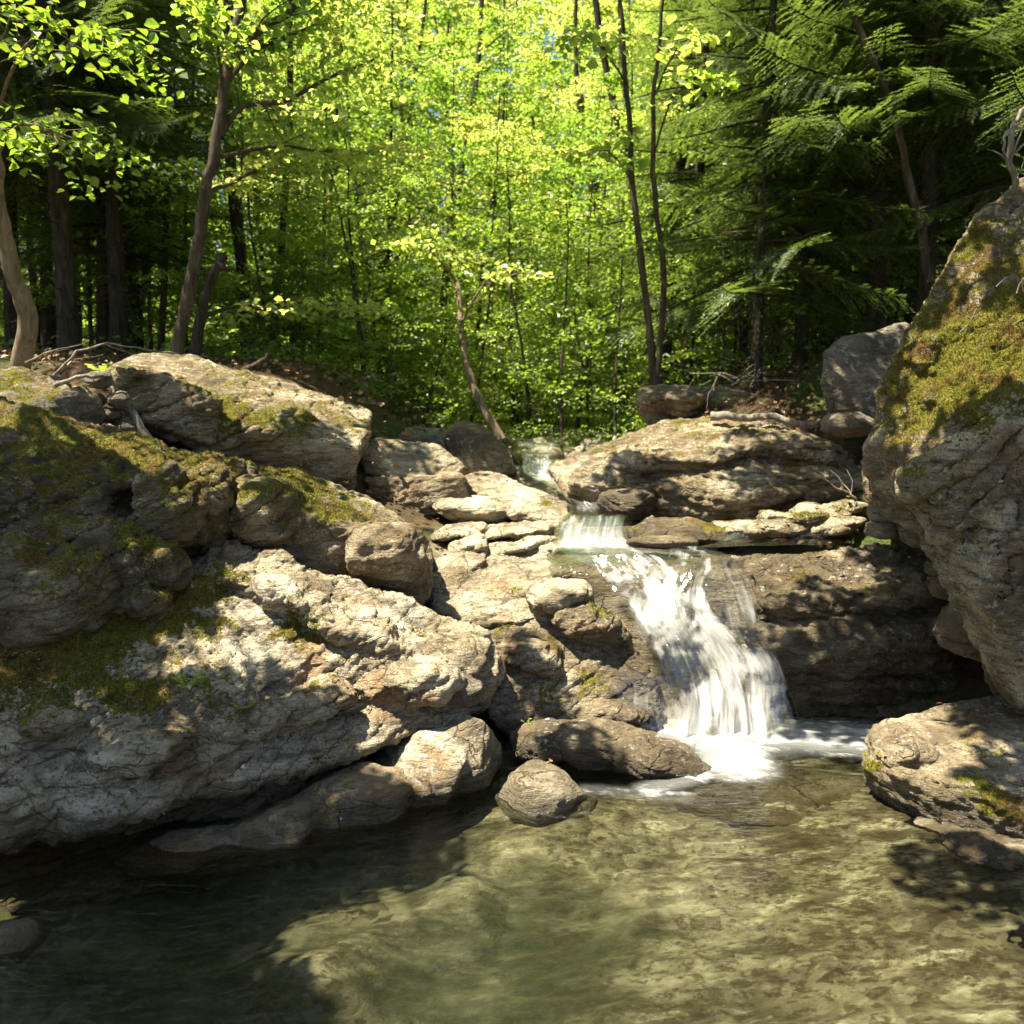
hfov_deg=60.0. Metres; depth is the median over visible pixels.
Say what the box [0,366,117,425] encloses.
bank slab
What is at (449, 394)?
sapling
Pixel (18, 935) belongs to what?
stone
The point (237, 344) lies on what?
sapling
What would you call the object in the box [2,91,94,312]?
hemlock tree
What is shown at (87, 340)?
maple tree
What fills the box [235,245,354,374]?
sapling
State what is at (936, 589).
stone
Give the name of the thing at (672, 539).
fallen leaves
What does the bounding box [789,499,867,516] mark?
stone plate
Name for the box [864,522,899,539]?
stone
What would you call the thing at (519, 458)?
stone
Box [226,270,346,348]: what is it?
sapling
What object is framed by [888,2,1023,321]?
maple tree
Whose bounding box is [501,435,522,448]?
stone
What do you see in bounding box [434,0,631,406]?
maple tree
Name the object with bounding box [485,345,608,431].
sapling
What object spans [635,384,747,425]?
boulder
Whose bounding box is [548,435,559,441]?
stone
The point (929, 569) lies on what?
stone
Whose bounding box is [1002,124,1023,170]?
root
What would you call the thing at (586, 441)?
stone
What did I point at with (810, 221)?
hemlock tree
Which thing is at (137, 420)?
log
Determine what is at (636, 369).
sapling
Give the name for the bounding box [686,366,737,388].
dead branch
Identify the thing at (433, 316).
sapling
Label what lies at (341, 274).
sapling
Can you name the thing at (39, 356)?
dead branch
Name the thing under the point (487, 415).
leaning tree
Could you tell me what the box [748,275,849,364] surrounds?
sapling
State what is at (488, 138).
maple tree
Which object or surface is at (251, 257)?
maple tree
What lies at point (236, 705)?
plant
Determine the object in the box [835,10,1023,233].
hemlock tree
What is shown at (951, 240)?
hemlock tree
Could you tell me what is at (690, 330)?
hemlock tree
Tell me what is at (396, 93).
maple tree
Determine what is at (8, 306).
hemlock tree
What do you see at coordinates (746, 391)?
dead branch
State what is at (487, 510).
stream slab
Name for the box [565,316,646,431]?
sapling
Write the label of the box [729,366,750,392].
dead branch
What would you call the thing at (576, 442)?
stone
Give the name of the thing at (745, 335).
hemlock tree
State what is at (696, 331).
sapling
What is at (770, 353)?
sapling
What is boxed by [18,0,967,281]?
sky
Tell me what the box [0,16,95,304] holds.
maple tree
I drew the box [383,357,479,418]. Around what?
sapling
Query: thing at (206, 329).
maple tree
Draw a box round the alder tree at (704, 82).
[543,0,740,384]
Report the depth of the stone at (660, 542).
6.42 m
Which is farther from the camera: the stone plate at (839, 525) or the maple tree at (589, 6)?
the maple tree at (589, 6)
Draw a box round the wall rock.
[860,177,1023,714]
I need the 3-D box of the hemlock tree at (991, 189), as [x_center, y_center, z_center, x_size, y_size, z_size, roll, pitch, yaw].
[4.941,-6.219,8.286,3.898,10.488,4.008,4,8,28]
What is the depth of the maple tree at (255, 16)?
25.41 m
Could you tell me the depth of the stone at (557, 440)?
13.62 m
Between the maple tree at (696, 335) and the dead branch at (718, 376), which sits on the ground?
the maple tree at (696, 335)
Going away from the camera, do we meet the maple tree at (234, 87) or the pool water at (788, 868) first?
the pool water at (788, 868)
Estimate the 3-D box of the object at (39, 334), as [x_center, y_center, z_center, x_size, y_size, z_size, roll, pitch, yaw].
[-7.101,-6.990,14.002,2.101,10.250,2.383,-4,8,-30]
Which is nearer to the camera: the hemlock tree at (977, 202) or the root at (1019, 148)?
the root at (1019, 148)
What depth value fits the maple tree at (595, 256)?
16.37 m
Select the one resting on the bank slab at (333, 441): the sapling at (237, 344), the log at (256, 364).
the log at (256, 364)
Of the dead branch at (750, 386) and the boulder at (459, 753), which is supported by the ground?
the boulder at (459, 753)
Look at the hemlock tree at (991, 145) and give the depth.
12.89 m
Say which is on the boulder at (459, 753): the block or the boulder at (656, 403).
the block
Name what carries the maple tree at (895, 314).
on the ground
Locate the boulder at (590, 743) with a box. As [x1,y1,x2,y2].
[510,717,711,779]
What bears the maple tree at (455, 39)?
on the ground
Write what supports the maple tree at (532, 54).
on the ground
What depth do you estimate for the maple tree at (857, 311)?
14.40 m
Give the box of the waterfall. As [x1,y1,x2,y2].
[608,554,784,738]
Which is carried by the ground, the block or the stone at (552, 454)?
the stone at (552, 454)
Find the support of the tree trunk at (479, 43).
on the ground
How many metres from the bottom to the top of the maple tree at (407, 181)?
4.580 m
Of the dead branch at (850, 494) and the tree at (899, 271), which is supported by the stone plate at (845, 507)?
the dead branch at (850, 494)
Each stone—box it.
[0,918,38,954]
[83,371,113,389]
[96,393,106,405]
[103,407,122,421]
[107,391,132,410]
[117,417,136,432]
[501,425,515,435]
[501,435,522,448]
[511,452,546,464]
[514,440,533,451]
[528,437,549,445]
[528,443,543,450]
[531,446,558,459]
[547,446,563,459]
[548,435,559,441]
[555,437,566,442]
[559,442,569,446]
[566,434,590,445]
[567,451,580,457]
[568,445,587,453]
[580,439,601,445]
[584,440,604,445]
[626,535,698,548]
[627,517,734,549]
[821,411,874,437]
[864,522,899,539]
[866,502,893,523]
[897,525,920,548]
[924,560,937,576]
[927,575,948,600]
[933,602,981,661]
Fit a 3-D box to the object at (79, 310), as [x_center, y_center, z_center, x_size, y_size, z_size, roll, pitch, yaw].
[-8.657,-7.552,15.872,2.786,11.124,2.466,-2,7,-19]
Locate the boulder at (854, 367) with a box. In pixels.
[820,322,909,418]
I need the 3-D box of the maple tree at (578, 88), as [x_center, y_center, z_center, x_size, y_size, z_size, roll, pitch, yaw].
[1.366,-4.790,15.694,4.490,7.319,3.806,4,8,27]
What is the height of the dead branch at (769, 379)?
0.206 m
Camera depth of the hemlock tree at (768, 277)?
17.58 m
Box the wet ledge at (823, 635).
[730,542,966,717]
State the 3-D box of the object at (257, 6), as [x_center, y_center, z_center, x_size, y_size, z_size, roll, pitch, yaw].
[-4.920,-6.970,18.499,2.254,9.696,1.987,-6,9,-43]
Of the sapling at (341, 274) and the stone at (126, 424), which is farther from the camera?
the sapling at (341, 274)
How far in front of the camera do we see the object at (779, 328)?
16.36 m
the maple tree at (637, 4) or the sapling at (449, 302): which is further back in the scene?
the maple tree at (637, 4)
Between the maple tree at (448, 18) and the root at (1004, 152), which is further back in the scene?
the maple tree at (448, 18)
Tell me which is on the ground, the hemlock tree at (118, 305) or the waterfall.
the hemlock tree at (118, 305)
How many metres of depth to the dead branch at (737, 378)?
9.12 m
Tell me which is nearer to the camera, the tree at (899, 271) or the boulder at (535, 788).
the boulder at (535, 788)
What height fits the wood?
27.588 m
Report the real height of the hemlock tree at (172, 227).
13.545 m
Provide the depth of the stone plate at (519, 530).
6.91 m
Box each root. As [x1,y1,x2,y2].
[987,107,1023,191]
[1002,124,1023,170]
[1015,144,1023,178]
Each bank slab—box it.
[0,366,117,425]
[106,353,372,490]
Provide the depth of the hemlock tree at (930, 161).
8.91 m
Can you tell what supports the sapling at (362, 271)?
on the ground
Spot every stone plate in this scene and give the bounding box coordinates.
[430,521,488,540]
[435,548,488,571]
[448,534,492,553]
[483,519,566,539]
[488,535,557,555]
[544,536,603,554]
[712,519,810,539]
[756,510,829,525]
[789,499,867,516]
[809,515,866,535]
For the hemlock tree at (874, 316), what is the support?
on the ground
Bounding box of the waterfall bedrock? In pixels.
[547,526,786,718]
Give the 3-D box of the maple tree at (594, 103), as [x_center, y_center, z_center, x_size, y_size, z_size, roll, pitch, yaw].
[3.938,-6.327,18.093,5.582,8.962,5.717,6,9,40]
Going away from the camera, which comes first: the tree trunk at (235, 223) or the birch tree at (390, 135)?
the tree trunk at (235, 223)
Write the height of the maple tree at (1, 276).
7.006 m
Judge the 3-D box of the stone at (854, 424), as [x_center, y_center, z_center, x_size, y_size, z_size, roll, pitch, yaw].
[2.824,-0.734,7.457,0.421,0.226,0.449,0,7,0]
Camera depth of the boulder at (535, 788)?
4.45 m
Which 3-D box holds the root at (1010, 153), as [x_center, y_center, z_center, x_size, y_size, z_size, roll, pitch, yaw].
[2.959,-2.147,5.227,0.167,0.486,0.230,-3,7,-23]
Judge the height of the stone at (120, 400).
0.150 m
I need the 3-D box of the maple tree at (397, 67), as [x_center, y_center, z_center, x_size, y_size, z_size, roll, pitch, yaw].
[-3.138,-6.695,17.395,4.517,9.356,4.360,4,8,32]
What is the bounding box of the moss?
[0,216,1023,807]
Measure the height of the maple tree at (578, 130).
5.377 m
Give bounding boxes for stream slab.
[432,495,510,524]
[465,471,569,522]
[506,504,565,521]
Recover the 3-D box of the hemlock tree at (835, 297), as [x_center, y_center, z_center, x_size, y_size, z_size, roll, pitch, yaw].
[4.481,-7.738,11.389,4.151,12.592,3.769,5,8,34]
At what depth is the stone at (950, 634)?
5.02 m
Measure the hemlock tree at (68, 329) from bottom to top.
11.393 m
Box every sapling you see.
[0,0,219,369]
[155,265,371,386]
[195,248,394,389]
[206,321,301,352]
[209,164,383,376]
[212,266,326,363]
[217,110,460,403]
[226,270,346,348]
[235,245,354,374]
[258,226,378,366]
[258,269,356,372]
[260,260,457,385]
[293,299,472,423]
[329,333,440,405]
[346,314,479,404]
[356,322,539,427]
[360,249,486,409]
[375,303,498,422]
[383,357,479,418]
[402,158,636,447]
[441,162,670,450]
[462,290,584,424]
[465,343,601,434]
[481,339,543,423]
[483,338,563,424]
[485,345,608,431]
[498,241,659,442]
[509,198,710,439]
[536,345,697,435]
[547,276,647,429]
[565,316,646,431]
[615,273,733,407]
[620,100,854,386]
[631,239,766,383]
[636,256,828,389]
[656,246,753,372]
[710,300,852,386]
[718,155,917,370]
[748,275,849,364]
[813,235,947,338]
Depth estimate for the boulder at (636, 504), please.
7.16 m
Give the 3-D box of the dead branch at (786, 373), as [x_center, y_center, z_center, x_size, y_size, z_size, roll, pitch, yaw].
[2.803,-1.357,9.106,0.659,0.293,0.271,1,7,11]
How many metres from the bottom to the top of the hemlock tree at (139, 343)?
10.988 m
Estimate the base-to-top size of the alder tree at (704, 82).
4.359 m
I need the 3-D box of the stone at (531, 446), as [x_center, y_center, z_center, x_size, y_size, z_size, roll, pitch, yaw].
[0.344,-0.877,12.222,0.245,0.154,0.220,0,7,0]
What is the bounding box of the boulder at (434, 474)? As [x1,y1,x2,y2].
[360,438,468,516]
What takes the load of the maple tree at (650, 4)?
on the ground
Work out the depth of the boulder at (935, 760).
4.37 m
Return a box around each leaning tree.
[370,225,554,440]
[843,0,934,282]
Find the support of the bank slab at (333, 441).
on the ground
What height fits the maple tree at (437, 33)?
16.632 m
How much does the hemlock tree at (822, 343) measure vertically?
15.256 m
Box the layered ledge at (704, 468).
[548,415,862,522]
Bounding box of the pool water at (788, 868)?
[0,714,1023,1023]
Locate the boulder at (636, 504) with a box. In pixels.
[596,486,656,521]
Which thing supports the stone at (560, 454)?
on the ground
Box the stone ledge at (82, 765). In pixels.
[0,539,505,854]
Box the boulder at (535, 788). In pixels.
[498,759,586,816]
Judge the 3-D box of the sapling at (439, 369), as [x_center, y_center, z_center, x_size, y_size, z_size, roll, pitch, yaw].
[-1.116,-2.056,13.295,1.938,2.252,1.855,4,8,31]
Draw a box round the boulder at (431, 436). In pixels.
[398,426,448,450]
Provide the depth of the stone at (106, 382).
6.62 m
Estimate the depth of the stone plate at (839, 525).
6.64 m
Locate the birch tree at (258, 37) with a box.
[85,0,459,353]
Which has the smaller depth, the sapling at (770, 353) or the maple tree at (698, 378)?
the sapling at (770, 353)
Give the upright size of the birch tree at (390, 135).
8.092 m
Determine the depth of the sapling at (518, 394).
18.41 m
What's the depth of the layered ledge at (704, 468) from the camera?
7.63 m
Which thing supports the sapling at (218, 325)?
on the ground
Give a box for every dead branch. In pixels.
[25,343,84,363]
[53,342,183,376]
[53,373,105,387]
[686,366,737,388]
[706,362,738,408]
[721,364,753,392]
[726,364,766,387]
[727,388,755,403]
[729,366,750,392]
[731,350,771,385]
[732,379,797,384]
[753,367,817,381]
[815,469,857,506]
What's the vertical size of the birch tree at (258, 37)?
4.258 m
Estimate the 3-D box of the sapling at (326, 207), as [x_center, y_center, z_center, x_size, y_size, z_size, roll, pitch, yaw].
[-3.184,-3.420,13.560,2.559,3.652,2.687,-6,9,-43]
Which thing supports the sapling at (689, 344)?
on the ground
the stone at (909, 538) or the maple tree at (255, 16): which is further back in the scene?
the maple tree at (255, 16)
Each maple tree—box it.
[0,1,227,351]
[0,11,138,326]
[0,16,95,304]
[16,1,293,351]
[18,46,213,326]
[39,4,266,347]
[79,2,356,357]
[118,10,352,356]
[119,27,365,362]
[129,2,419,361]
[146,0,380,330]
[171,0,476,358]
[184,0,470,364]
[201,40,460,397]
[220,0,488,367]
[222,0,532,367]
[250,0,476,374]
[254,20,476,387]
[262,0,541,400]
[296,0,601,400]
[316,5,572,409]
[342,0,570,387]
[354,0,616,422]
[381,101,604,433]
[410,24,611,426]
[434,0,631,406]
[448,0,683,394]
[454,0,714,425]
[466,0,682,400]
[466,8,718,429]
[477,68,688,432]
[520,2,751,422]
[531,27,769,414]
[538,0,742,350]
[566,0,792,384]
[595,23,793,381]
[608,62,829,385]
[614,0,901,353]
[661,0,942,361]
[775,1,1019,332]
[783,6,1017,321]
[814,2,1023,330]
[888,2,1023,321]
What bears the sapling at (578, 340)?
on the ground
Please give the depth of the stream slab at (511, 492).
7.96 m
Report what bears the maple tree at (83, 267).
on the ground
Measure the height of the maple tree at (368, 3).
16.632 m
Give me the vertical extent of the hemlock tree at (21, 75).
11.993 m
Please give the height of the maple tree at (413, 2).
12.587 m
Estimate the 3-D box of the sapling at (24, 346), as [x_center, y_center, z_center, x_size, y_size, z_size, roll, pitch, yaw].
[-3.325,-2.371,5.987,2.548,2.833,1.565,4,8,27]
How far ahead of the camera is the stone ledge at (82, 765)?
4.46 m
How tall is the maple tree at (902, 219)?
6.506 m
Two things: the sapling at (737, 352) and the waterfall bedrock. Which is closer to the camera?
the waterfall bedrock
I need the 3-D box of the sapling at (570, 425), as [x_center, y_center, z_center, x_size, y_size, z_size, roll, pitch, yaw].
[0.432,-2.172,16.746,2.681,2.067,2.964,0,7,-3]
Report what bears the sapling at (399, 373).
on the ground
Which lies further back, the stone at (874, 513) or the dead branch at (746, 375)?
the dead branch at (746, 375)
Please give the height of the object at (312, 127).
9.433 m
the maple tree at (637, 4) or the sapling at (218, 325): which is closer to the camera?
the sapling at (218, 325)
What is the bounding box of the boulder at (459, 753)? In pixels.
[149,713,501,852]
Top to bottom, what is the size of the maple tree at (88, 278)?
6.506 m
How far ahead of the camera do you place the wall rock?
4.89 m
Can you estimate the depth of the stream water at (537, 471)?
6.66 m
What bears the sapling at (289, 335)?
on the ground
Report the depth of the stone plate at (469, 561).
6.44 m
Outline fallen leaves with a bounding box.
[0,389,1004,762]
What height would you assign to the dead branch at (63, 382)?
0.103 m
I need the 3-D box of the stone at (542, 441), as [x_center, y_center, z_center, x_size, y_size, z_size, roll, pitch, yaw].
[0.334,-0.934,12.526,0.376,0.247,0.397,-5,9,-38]
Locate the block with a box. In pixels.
[444,670,484,709]
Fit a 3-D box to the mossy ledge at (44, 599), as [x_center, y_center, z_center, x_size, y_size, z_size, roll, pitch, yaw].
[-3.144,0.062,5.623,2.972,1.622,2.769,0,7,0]
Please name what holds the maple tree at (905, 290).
on the ground
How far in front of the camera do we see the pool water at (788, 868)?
3.51 m
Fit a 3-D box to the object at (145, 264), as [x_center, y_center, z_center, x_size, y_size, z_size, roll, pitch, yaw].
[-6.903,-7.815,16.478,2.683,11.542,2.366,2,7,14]
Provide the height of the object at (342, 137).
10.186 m
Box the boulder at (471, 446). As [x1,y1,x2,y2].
[444,420,516,477]
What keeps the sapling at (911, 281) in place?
on the ground
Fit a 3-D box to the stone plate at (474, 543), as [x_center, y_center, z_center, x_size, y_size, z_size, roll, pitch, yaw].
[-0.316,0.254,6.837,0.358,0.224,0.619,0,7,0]
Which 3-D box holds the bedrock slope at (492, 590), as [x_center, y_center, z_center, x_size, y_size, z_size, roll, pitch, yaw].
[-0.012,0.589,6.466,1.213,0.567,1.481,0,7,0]
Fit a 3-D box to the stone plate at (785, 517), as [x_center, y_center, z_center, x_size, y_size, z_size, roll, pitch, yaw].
[2.205,0.052,6.907,0.541,0.145,0.531,0,7,0]
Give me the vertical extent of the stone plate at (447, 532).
0.166 m
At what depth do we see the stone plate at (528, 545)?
6.63 m
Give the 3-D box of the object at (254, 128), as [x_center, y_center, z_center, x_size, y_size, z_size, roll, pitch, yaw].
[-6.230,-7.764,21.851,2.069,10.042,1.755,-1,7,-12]
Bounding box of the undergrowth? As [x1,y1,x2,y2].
[0,317,844,440]
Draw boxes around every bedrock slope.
[429,552,593,627]
[470,600,663,738]
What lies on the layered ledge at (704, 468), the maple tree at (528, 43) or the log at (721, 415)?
the log at (721, 415)
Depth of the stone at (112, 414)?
6.66 m
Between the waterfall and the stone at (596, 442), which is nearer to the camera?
the waterfall
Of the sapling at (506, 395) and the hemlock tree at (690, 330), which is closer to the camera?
the hemlock tree at (690, 330)
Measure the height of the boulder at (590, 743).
0.329 m
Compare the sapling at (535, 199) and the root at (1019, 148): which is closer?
the root at (1019, 148)
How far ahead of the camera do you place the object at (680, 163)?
13.30 m
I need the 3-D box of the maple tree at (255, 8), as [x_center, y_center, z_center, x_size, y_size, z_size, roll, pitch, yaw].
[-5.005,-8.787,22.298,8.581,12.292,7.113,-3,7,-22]
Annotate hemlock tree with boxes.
[0,0,172,349]
[0,0,249,353]
[0,0,261,351]
[0,0,267,354]
[0,1,149,303]
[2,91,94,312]
[14,0,277,354]
[15,16,133,350]
[17,44,247,346]
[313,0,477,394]
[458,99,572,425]
[556,0,830,405]
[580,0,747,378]
[604,0,932,396]
[605,0,905,382]
[658,0,968,380]
[679,14,861,365]
[682,0,1023,349]
[704,3,915,366]
[706,0,1019,353]
[757,0,1023,321]
[800,2,1023,317]
[818,0,1023,301]
[819,28,1021,322]
[827,65,952,332]
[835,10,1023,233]
[900,2,1023,236]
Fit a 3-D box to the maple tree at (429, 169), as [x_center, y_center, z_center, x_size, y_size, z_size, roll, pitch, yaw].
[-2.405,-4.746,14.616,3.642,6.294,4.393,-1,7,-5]
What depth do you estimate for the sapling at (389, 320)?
13.72 m
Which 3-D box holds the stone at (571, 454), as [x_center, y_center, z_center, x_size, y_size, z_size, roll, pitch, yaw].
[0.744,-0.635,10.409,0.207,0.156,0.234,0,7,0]
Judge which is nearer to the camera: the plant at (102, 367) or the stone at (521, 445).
the plant at (102, 367)
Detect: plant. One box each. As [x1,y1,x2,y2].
[84,361,111,370]
[170,670,207,691]
[231,700,255,711]
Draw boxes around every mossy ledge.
[0,396,260,648]
[226,466,434,605]
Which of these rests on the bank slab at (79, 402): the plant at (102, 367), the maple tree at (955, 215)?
the plant at (102, 367)
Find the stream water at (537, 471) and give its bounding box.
[523,440,699,550]
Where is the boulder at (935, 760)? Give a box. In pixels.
[861,695,1023,869]
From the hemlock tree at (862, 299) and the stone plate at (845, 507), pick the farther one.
the hemlock tree at (862, 299)
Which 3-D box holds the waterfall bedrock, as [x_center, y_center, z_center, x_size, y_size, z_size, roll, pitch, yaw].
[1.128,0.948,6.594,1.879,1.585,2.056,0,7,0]
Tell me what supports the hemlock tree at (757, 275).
on the ground
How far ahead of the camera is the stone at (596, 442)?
11.34 m
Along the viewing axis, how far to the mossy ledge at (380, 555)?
5.53 m
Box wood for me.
[0,0,1013,395]
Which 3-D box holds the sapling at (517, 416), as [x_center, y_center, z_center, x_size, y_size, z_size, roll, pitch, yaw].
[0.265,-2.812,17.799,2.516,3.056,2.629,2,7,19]
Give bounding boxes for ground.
[0,265,1023,864]
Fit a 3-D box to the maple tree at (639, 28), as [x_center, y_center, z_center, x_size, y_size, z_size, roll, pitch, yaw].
[3.460,-6.850,20.301,6.733,10.341,5.940,-4,8,-32]
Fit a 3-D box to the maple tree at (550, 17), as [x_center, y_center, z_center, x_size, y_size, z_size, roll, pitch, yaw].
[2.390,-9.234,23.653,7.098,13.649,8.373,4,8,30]
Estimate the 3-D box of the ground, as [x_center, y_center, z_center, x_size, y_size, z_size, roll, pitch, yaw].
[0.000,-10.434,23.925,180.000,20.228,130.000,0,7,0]
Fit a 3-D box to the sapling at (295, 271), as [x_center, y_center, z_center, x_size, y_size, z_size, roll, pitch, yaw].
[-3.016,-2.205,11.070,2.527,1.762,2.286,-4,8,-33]
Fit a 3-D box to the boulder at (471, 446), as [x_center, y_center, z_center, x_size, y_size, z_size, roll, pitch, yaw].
[-0.345,-0.619,9.293,0.810,0.697,1.170,0,7,0]
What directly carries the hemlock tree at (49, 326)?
on the ground
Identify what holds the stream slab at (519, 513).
in the stream water at (537, 471)
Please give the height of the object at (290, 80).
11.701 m
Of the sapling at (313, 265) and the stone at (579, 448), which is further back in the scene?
the sapling at (313, 265)
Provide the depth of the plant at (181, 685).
4.27 m
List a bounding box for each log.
[126,399,151,436]
[239,353,270,370]
[710,411,821,427]
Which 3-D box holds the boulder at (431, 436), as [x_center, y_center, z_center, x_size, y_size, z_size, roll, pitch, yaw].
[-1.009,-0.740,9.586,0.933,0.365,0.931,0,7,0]
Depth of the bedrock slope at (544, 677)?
5.59 m
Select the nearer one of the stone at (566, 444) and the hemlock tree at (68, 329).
the hemlock tree at (68, 329)
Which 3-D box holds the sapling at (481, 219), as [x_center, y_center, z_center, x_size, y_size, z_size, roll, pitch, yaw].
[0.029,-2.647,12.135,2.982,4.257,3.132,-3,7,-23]
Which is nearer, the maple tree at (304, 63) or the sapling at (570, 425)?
the maple tree at (304, 63)
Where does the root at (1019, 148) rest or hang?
on the wall rock
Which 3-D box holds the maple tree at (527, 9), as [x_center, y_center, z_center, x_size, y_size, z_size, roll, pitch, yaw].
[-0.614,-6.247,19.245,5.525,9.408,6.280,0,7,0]
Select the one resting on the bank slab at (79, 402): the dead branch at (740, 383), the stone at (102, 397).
the stone at (102, 397)
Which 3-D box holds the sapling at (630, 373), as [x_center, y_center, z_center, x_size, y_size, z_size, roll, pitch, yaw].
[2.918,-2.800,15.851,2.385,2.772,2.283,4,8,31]
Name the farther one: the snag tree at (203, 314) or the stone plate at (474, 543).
the snag tree at (203, 314)
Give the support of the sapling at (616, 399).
on the ground
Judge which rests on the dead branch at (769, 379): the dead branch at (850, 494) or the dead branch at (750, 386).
the dead branch at (750, 386)
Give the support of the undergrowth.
on the ground
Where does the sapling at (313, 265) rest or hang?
on the ground
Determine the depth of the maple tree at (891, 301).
15.79 m
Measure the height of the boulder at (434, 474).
0.798 m
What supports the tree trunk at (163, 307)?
on the ground
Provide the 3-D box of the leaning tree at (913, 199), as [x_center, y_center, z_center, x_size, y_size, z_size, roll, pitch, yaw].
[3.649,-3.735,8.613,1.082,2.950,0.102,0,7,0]
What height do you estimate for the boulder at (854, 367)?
0.943 m
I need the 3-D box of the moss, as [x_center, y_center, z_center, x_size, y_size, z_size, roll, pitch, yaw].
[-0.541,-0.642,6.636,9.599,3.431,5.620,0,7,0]
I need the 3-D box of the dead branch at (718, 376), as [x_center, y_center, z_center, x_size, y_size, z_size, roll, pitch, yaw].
[2.175,-1.292,9.096,0.394,0.482,0.249,0,7,0]
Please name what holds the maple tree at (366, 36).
on the ground
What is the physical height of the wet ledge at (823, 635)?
1.475 m
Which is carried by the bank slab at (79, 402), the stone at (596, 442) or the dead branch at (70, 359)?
the dead branch at (70, 359)
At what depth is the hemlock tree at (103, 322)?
11.42 m
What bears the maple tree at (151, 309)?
on the ground
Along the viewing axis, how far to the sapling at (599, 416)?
18.50 m
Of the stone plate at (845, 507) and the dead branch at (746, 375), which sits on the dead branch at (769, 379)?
the dead branch at (746, 375)
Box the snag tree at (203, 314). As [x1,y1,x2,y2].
[188,252,398,355]
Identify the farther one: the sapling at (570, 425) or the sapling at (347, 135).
the sapling at (570, 425)

